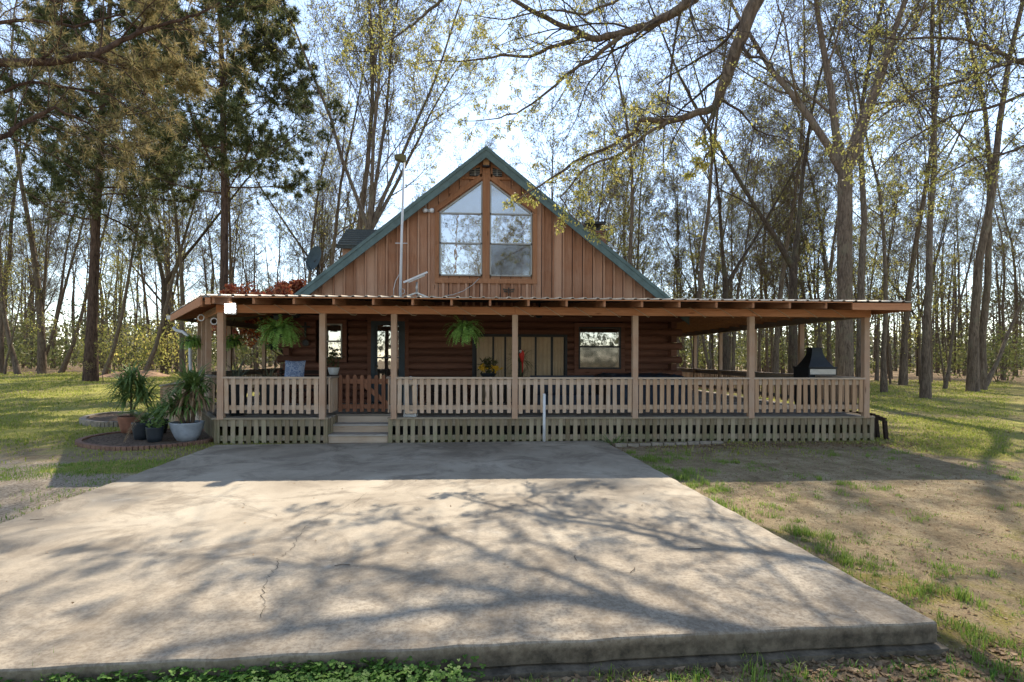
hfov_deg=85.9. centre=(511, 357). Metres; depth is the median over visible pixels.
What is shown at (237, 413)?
potted plant
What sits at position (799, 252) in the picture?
woodland tree
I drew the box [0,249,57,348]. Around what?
woodland tree
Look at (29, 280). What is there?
woodland tree
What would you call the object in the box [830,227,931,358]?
woodland tree
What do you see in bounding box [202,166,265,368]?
woodland tree
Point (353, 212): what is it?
woodland tree
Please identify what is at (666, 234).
woodland tree
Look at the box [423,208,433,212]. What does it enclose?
security light
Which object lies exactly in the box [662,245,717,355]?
woodland tree
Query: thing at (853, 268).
woodland tree
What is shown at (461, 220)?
window
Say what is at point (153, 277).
woodland tree
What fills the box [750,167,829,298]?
woodland tree
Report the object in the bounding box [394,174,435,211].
woodland tree
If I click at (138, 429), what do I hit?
potted palm
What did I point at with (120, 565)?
concrete driveway
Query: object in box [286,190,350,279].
woodland tree
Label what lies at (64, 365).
bare tree
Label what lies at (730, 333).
woodland tree
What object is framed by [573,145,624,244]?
woodland tree
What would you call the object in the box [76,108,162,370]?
woodland tree
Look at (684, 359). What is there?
woodland tree
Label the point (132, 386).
potted dracaena
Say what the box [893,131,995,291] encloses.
woodland tree
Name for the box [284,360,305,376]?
cushion
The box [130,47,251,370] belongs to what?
bare tree
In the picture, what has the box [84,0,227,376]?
bare tree
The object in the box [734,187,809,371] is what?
woodland tree
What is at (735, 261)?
woodland tree
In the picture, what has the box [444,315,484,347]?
hanging fern
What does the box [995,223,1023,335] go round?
woodland tree
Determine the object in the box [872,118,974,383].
woodland tree
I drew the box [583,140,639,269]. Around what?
woodland tree
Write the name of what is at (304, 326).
wall cross
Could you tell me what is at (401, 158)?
antenna mast
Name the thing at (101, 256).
woodland tree
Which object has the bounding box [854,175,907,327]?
woodland tree
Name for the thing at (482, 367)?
flower bowl
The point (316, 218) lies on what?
woodland tree
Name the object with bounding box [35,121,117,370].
woodland tree
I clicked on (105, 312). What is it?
woodland tree
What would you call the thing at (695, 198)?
woodland tree
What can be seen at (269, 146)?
pine tree
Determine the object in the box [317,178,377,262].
woodland tree
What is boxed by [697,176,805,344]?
woodland tree
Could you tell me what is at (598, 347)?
window
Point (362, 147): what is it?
woodland tree
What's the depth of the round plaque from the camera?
14.18 m
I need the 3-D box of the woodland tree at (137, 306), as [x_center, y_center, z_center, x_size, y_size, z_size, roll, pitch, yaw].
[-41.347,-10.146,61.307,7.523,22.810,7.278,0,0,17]
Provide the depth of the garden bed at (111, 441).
10.42 m
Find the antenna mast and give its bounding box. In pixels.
[393,154,407,296]
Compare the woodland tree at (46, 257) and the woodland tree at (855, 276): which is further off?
the woodland tree at (855, 276)
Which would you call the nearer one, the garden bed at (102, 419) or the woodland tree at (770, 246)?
the garden bed at (102, 419)
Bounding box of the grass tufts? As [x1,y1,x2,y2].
[0,444,1023,681]
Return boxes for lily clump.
[595,432,629,445]
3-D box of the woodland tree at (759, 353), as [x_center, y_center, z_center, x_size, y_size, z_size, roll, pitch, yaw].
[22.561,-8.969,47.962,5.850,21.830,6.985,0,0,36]
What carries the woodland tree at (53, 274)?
on the ground at (860, 470)
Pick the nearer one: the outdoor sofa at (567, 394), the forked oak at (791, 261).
the outdoor sofa at (567, 394)
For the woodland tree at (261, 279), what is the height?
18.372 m
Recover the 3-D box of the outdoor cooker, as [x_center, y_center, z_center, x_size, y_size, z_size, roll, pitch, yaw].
[7.323,0.485,13.322,0.695,1.460,0.680,0,0,-3]
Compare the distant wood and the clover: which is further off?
the distant wood
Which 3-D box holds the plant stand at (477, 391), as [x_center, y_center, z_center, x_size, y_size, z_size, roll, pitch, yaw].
[-0.584,0.848,13.488,0.600,0.680,0.400,0,0,-3]
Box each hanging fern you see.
[175,319,202,350]
[226,319,249,351]
[254,314,305,349]
[265,341,281,351]
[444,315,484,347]
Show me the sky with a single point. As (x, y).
(505, 92)
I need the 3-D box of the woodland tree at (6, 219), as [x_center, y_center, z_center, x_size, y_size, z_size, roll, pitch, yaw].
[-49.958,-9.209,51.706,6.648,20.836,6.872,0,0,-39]
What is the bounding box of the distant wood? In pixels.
[9,312,1023,367]
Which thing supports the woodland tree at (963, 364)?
on the ground at (860, 470)
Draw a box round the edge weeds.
[32,650,1023,681]
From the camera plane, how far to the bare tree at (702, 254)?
28.57 m
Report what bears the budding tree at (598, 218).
on the ground at (860, 470)
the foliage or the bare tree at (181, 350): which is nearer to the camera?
the bare tree at (181, 350)
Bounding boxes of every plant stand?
[326,375,338,407]
[476,379,498,404]
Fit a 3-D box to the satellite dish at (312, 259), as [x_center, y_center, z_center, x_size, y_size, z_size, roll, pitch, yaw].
[-5.231,-2.412,14.883,0.768,1.283,0.480,0,0,-16]
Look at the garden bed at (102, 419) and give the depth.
13.54 m
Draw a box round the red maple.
[212,278,348,354]
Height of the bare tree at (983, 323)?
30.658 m
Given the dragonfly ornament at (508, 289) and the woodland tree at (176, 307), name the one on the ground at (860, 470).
the woodland tree at (176, 307)
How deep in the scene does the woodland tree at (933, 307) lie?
36.00 m
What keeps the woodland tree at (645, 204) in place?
on the ground at (860, 470)
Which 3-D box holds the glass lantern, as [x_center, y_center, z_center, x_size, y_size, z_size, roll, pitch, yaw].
[-2.053,0.778,11.158,0.260,0.810,0.260,0,0,-3]
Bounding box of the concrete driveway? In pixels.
[0,440,948,681]
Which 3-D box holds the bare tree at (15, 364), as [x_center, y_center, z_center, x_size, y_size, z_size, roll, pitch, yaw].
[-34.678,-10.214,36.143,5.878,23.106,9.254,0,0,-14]
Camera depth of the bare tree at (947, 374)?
31.65 m
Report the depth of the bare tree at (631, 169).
28.61 m
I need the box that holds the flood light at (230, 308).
[224,303,236,313]
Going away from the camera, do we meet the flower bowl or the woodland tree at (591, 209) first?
the flower bowl
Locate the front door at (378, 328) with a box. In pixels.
[367,317,408,401]
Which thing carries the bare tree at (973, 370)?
on the ground at (860, 470)
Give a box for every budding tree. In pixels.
[205,0,517,229]
[311,0,451,228]
[507,87,634,247]
[561,74,663,269]
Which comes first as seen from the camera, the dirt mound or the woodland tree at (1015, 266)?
the dirt mound
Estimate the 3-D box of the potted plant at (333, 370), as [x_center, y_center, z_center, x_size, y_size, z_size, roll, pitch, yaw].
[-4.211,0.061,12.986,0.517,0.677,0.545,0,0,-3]
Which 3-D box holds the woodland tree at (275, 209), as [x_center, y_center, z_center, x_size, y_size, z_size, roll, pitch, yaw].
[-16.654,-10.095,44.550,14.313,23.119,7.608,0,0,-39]
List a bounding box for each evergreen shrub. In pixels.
[187,356,244,400]
[952,323,1023,382]
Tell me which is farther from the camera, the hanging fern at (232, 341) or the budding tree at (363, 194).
the budding tree at (363, 194)
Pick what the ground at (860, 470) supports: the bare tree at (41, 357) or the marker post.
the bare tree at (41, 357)
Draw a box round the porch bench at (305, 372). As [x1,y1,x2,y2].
[279,369,329,391]
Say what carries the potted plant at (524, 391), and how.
on the wraparound porch
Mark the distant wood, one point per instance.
(898, 360)
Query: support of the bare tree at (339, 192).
on the ground at (860, 470)
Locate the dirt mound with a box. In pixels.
[99,370,170,377]
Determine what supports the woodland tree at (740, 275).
on the ground at (860, 470)
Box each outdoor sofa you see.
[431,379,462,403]
[525,375,605,409]
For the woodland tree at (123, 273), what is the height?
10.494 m
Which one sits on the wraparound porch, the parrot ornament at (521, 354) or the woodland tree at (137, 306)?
the parrot ornament at (521, 354)
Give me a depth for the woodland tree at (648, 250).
36.22 m
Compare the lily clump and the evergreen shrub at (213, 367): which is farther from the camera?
the evergreen shrub at (213, 367)
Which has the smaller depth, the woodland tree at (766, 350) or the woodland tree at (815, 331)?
the woodland tree at (766, 350)
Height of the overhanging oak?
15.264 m
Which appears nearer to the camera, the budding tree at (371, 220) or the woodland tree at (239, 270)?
the budding tree at (371, 220)
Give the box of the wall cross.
[300,322,309,336]
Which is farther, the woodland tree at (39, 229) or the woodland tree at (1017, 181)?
the woodland tree at (39, 229)
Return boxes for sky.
[0,0,1023,356]
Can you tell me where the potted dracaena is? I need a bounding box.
[97,359,163,432]
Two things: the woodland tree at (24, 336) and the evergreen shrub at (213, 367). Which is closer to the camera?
the evergreen shrub at (213, 367)
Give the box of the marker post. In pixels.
[543,394,545,441]
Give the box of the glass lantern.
[403,376,417,416]
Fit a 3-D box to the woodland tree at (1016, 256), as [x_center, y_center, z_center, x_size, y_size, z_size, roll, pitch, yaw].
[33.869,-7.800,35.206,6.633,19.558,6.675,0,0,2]
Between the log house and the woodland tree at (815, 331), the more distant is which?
the woodland tree at (815, 331)
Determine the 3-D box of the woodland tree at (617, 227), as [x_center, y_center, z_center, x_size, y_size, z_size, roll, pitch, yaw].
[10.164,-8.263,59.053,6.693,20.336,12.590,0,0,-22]
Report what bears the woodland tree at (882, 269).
on the ground at (860, 470)
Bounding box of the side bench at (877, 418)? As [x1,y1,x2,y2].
[830,409,888,439]
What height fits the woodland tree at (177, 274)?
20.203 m
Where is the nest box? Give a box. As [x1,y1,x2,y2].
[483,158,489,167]
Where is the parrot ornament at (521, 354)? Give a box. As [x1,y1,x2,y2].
[519,349,524,376]
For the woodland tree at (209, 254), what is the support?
on the ground at (860, 470)
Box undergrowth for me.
[4,303,1023,378]
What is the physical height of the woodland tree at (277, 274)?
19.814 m
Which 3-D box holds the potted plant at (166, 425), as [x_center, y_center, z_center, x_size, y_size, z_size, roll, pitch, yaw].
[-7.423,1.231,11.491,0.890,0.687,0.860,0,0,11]
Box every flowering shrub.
[70,321,169,373]
[138,317,194,374]
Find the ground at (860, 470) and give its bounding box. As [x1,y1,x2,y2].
[0,358,1023,681]
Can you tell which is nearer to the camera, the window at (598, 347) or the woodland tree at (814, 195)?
the window at (598, 347)
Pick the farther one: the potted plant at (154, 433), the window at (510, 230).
the window at (510, 230)
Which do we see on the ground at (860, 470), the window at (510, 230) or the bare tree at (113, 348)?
the bare tree at (113, 348)
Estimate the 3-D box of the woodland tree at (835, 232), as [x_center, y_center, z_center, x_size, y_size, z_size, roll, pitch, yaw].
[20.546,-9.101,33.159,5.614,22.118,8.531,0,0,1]
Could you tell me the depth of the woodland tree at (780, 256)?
38.04 m
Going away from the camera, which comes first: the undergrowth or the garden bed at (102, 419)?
the garden bed at (102, 419)
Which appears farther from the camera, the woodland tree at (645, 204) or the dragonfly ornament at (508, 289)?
the woodland tree at (645, 204)
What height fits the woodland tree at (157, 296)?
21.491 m
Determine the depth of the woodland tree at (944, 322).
39.53 m
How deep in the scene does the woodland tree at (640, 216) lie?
58.90 m
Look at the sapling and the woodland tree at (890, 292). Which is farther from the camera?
the woodland tree at (890, 292)
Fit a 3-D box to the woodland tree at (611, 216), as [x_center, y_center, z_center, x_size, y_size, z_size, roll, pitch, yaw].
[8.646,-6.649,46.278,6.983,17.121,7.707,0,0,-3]
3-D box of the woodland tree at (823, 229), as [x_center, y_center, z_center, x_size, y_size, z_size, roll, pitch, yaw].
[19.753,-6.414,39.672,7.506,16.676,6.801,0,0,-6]
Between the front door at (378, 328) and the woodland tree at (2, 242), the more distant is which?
the woodland tree at (2, 242)
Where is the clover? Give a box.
[0,654,485,681]
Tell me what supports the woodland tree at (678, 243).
on the ground at (860, 470)
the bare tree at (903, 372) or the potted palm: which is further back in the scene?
the bare tree at (903, 372)
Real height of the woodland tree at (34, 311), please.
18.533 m
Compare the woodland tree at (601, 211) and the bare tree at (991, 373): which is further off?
the woodland tree at (601, 211)
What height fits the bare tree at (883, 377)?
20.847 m
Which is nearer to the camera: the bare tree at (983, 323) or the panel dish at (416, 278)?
the panel dish at (416, 278)
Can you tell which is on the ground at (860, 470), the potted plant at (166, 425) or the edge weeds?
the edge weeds
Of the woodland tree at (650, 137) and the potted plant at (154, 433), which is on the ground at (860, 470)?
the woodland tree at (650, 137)
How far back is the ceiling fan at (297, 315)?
12.58 m
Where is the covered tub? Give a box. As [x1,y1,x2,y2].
[594,372,687,409]
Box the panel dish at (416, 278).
[403,271,427,296]
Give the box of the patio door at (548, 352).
[472,334,566,402]
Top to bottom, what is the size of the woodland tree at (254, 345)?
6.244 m
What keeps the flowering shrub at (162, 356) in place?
on the ground at (860, 470)
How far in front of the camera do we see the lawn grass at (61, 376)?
15.33 m
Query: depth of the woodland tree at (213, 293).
37.37 m
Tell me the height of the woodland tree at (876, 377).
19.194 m
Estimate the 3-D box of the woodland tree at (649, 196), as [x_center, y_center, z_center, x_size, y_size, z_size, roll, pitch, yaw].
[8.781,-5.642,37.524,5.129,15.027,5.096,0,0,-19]
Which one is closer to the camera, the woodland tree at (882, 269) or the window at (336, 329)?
the window at (336, 329)
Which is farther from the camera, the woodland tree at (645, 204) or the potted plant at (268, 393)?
the woodland tree at (645, 204)
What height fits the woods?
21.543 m
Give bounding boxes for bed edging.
[615,441,722,446]
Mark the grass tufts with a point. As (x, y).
(848, 561)
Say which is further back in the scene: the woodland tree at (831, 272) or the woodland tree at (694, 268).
the woodland tree at (694, 268)
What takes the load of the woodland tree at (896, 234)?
on the ground at (860, 470)
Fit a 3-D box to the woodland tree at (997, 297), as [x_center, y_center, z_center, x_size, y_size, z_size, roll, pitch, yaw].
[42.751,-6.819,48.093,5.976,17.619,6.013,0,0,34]
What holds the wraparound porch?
on the ground at (860, 470)
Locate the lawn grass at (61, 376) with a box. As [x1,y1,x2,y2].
[0,371,1022,464]
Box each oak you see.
[305,0,1023,244]
[595,0,888,375]
[626,0,1012,401]
[657,0,867,369]
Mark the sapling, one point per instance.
(96, 354)
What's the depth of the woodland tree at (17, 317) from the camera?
35.41 m
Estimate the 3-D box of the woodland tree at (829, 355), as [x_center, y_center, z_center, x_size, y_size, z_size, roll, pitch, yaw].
[22.221,-10.654,40.319,8.186,25.257,9.522,0,0,-19]
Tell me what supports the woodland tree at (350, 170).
on the ground at (860, 470)
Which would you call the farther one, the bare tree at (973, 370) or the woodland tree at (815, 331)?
the woodland tree at (815, 331)
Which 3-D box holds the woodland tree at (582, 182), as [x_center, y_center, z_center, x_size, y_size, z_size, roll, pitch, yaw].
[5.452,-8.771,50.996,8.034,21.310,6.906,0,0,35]
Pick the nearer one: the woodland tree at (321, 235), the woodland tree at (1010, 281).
the woodland tree at (321, 235)
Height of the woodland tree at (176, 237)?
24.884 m
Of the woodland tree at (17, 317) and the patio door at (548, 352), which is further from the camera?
the woodland tree at (17, 317)
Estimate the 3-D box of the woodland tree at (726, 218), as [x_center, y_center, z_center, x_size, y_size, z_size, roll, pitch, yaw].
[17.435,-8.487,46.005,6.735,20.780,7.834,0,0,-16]
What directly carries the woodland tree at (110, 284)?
on the ground at (860, 470)
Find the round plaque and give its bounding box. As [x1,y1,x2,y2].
[302,339,309,346]
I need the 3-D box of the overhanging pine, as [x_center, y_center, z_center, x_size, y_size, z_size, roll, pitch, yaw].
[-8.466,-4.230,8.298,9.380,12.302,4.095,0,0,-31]
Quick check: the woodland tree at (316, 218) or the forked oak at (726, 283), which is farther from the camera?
the woodland tree at (316, 218)
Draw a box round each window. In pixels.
[326,320,347,361]
[439,181,482,275]
[490,181,531,276]
[574,323,624,372]
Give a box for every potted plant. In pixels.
[140,399,169,432]
[145,414,168,442]
[227,357,260,415]
[254,365,280,413]
[326,346,344,374]
[505,348,534,404]
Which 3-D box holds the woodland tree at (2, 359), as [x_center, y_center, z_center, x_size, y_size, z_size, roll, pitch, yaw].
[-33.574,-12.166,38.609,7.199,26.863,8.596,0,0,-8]
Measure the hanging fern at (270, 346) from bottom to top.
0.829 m
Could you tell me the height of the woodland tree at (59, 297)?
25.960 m
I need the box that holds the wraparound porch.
[159,294,912,443]
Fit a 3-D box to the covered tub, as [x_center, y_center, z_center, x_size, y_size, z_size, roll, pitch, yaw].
[3.101,0.782,13.481,2.030,0.836,1.920,0,0,-3]
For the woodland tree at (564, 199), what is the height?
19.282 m
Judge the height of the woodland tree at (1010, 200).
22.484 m
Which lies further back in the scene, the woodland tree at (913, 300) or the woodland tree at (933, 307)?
the woodland tree at (913, 300)
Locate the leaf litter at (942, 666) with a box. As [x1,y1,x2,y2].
[6,386,1023,681]
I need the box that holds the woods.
[0,161,1023,374]
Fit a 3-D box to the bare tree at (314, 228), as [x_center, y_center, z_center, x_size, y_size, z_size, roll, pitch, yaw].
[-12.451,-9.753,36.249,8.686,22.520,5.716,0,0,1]
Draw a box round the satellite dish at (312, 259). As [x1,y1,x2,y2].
[303,246,320,276]
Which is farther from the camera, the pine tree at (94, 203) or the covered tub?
the pine tree at (94, 203)
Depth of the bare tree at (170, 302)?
38.85 m
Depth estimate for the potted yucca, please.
10.56 m
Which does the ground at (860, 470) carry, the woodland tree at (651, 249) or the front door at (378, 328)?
the woodland tree at (651, 249)
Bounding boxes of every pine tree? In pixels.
[0,0,211,381]
[67,0,349,369]
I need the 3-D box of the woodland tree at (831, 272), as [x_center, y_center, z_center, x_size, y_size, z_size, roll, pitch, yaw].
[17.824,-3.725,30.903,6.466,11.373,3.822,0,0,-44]
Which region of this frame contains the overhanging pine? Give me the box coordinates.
[0,0,281,202]
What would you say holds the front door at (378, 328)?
in the log house
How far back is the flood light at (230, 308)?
10.55 m
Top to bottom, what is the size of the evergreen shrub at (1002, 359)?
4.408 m
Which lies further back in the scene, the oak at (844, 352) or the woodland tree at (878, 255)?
the woodland tree at (878, 255)
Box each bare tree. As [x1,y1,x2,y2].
[0,0,80,373]
[0,90,52,373]
[53,94,147,372]
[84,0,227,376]
[93,89,191,374]
[101,103,202,372]
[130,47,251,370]
[268,57,381,283]
[271,0,418,265]
[553,0,680,264]
[628,0,808,388]
[782,0,972,392]
[790,0,969,397]
[815,0,1023,397]
[847,0,1023,389]
[869,0,1023,384]
[902,0,1023,391]
[904,139,1023,388]
[969,201,1023,385]
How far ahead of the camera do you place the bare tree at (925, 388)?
23.19 m
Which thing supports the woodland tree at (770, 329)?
on the ground at (860, 470)
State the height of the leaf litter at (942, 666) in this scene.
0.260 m
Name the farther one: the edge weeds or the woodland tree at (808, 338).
the woodland tree at (808, 338)
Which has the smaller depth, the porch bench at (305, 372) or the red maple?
the porch bench at (305, 372)
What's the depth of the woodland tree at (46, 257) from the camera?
36.12 m
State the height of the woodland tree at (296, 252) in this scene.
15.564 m
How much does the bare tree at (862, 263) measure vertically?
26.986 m
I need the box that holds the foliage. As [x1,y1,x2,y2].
[4,267,1023,374]
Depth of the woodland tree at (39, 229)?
49.47 m
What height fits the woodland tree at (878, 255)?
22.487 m
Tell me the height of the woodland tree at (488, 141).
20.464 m
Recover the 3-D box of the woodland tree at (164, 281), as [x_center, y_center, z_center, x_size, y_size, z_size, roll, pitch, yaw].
[-20.855,-10.641,36.640,14.786,23.883,7.860,0,0,-25]
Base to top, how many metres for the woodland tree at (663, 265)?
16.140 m
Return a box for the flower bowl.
[477,356,502,376]
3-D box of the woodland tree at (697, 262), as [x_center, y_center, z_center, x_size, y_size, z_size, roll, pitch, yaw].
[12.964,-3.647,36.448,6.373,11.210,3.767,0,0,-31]
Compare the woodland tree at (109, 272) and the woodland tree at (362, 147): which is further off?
the woodland tree at (109, 272)
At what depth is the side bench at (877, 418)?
11.45 m
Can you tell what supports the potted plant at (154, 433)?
on the garden bed at (111, 441)
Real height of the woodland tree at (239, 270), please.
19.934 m
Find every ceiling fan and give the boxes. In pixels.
[272,313,318,317]
[535,302,542,317]
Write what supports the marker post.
on the concrete driveway
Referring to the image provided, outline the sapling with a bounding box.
[82,333,115,381]
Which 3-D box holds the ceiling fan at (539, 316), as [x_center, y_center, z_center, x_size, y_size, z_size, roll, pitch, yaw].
[0.636,-1.110,12.897,1.222,0.367,1.187,0,0,-3]
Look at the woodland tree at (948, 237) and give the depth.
41.10 m
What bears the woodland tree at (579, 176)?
on the ground at (860, 470)
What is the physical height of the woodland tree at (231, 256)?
23.419 m
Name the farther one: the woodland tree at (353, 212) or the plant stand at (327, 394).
the woodland tree at (353, 212)
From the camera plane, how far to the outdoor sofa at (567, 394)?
12.93 m
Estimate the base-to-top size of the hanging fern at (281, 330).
0.721 m
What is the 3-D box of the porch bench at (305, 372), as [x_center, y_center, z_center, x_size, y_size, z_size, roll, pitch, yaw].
[-5.049,0.723,13.174,1.200,0.900,0.540,0,0,-3]
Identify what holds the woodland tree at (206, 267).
on the ground at (860, 470)
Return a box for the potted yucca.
[147,357,230,441]
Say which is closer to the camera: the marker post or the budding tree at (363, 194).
the marker post
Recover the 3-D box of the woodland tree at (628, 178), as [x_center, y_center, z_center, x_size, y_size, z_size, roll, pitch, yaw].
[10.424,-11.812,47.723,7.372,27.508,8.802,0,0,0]
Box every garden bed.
[75,428,212,450]
[79,411,153,426]
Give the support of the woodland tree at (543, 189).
on the ground at (860, 470)
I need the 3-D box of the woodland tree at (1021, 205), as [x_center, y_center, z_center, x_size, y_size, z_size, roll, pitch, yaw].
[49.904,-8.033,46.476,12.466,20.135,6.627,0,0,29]
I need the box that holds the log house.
[273,146,689,402]
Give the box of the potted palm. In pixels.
[107,407,171,442]
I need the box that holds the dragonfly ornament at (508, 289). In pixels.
[503,288,513,296]
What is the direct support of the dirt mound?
on the ground at (860, 470)
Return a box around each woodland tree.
[0,0,104,372]
[0,52,110,340]
[0,96,41,280]
[0,179,54,289]
[0,232,64,373]
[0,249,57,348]
[1,161,23,285]
[1,181,67,367]
[7,209,66,367]
[9,176,79,368]
[11,185,81,316]
[23,119,123,368]
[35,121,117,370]
[36,108,124,294]
[66,161,219,368]
[66,251,149,370]
[73,16,311,373]
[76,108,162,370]
[76,258,127,371]
[81,231,170,373]
[100,154,247,309]
[100,180,185,359]
[107,202,210,314]
[114,166,212,368]
[126,117,219,328]
[141,283,195,358]
[150,9,292,369]
[168,187,219,301]
[192,213,236,292]
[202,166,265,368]
[203,171,291,368]
[203,288,216,353]
[214,92,390,273]
[216,197,276,367]
[234,287,265,368]
[237,190,305,367]
[266,172,331,283]
[278,128,348,279]
[283,79,366,272]
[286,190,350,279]
[304,121,385,258]
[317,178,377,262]
[335,176,380,258]
[343,141,395,228]
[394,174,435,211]
[444,111,505,175]
[533,158,561,205]
[559,148,607,242]
[559,184,572,211]
[561,131,604,222]
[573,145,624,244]
[575,180,643,267]
[575,188,610,246]
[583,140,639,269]
[590,60,681,268]
[592,64,666,258]
[603,126,667,281]
[606,175,645,266]
[612,211,689,355]
[620,164,661,277]
[623,172,682,290]
[632,218,663,286]
[634,174,745,369]
[638,134,720,367]
[642,231,676,356]
[649,135,716,367]
[650,128,723,368]
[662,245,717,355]
[664,219,746,376]
[667,175,751,369]
[672,155,803,369]
[676,126,770,339]
[694,65,813,370]
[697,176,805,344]
[708,196,755,298]
[720,158,857,299]
[723,161,799,372]
[723,189,827,293]
[727,113,808,371]
[734,16,859,277]
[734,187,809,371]
[735,130,803,373]
[737,0,892,385]
[737,109,831,299]
[742,53,881,365]
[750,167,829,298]
[752,150,834,350]
[754,112,835,347]
[765,274,833,372]
[773,138,877,347]
[777,161,856,336]
[780,196,875,347]
[801,1,921,347]
[806,234,890,334]
[822,225,888,325]
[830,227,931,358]
[832,156,978,375]
[834,152,935,380]
[853,146,924,299]
[853,216,906,326]
[853,258,923,383]
[854,132,952,378]
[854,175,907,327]
[867,53,974,381]
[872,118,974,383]
[888,194,946,325]
[889,250,982,382]
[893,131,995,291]
[895,251,990,381]
[922,186,993,375]
[945,115,1023,376]
[953,129,1023,379]
[957,192,1023,374]
[981,163,1023,324]
[984,121,1023,265]
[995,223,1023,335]
[1004,81,1023,255]
[1005,166,1023,269]
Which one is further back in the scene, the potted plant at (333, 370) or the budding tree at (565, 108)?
the budding tree at (565, 108)
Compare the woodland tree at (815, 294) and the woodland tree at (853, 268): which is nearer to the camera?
the woodland tree at (815, 294)
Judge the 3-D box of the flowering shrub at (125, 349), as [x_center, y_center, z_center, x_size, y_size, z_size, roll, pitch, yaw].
[-24.583,-0.544,34.748,5.209,3.492,5.112,0,0,-3]
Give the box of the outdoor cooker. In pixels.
[793,348,836,404]
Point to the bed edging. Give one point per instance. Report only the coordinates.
(667, 443)
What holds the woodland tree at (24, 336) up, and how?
on the ground at (860, 470)
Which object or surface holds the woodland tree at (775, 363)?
on the ground at (860, 470)
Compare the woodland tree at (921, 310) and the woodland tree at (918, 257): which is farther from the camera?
the woodland tree at (921, 310)
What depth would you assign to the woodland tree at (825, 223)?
43.96 m

